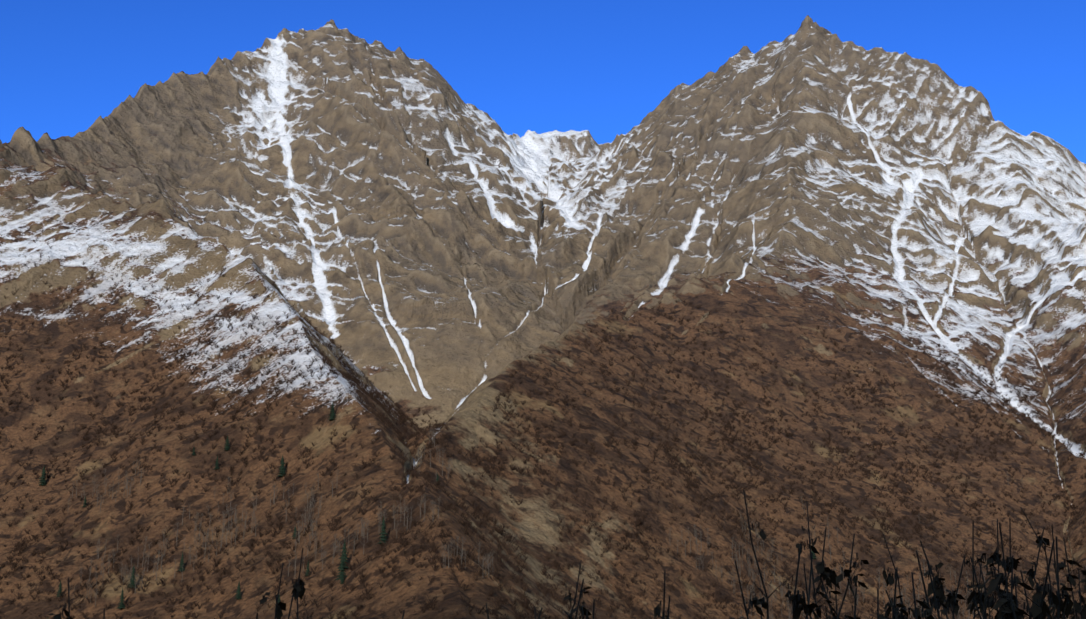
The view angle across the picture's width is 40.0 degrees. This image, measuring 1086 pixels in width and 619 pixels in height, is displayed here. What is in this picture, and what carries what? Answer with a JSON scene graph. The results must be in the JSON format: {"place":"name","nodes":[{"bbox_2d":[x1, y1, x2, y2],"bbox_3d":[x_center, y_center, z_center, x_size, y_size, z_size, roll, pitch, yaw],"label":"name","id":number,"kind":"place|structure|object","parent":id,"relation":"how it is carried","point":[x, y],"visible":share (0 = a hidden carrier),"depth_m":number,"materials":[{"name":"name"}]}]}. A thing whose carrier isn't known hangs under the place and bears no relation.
{"place":"outdoors","nodes":[
{"label":"outdoors","id":0,"kind":"place"},
{"bbox_2d":[0,15,1085,618],"bbox_3d":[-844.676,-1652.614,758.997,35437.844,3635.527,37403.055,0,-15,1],"label":"terrain","id":1,"kind":"structure","parent":0,"point":[420,235],"depth_m":2221.28,"materials":[{"name":"brown stone"}]},
{"bbox_2d":[38,403,817,618],"bbox_3d":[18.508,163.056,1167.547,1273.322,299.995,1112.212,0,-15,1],"label":"spruce trees","id":2,"kind":"object","parent":1,"relation":"on","point":[344,555],"visible":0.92,"depth_m":1298.98,"materials":[{"name":"green plant"}]},
{"bbox_2d":[0,222,1085,618],"bbox_3d":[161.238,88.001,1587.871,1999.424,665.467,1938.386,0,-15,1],"label":"shrubs","id":3,"kind":"object","parent":1,"relation":"on","point":[524,600],"visible":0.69,"depth_m":1613.07,"materials":[{"name":"brown plant"}]},
{"bbox_2d":[67,414,1022,618],"bbox_3d":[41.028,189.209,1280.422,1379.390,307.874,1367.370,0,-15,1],"label":"bare birch trees","id":4,"kind":"object","parent":1,"relation":"on","point":[363,532],"visible":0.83,"depth_m":1360.32,"materials":[{"name":"grey plant"}]},
{"bbox_2d":[48,490,1085,618],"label":"bush","id":5,"kind":"object","parent":1,"relation":"on","point":[892,604],"depth_m":4.99,"materials":[{"name":"black plant"}]},
{"bbox_2d":[0,0,1085,163],"label":"sky","id":6,"kind":"structure","parent":0,"point":[599,67],"materials":[{"name":"blue"}]}
]}

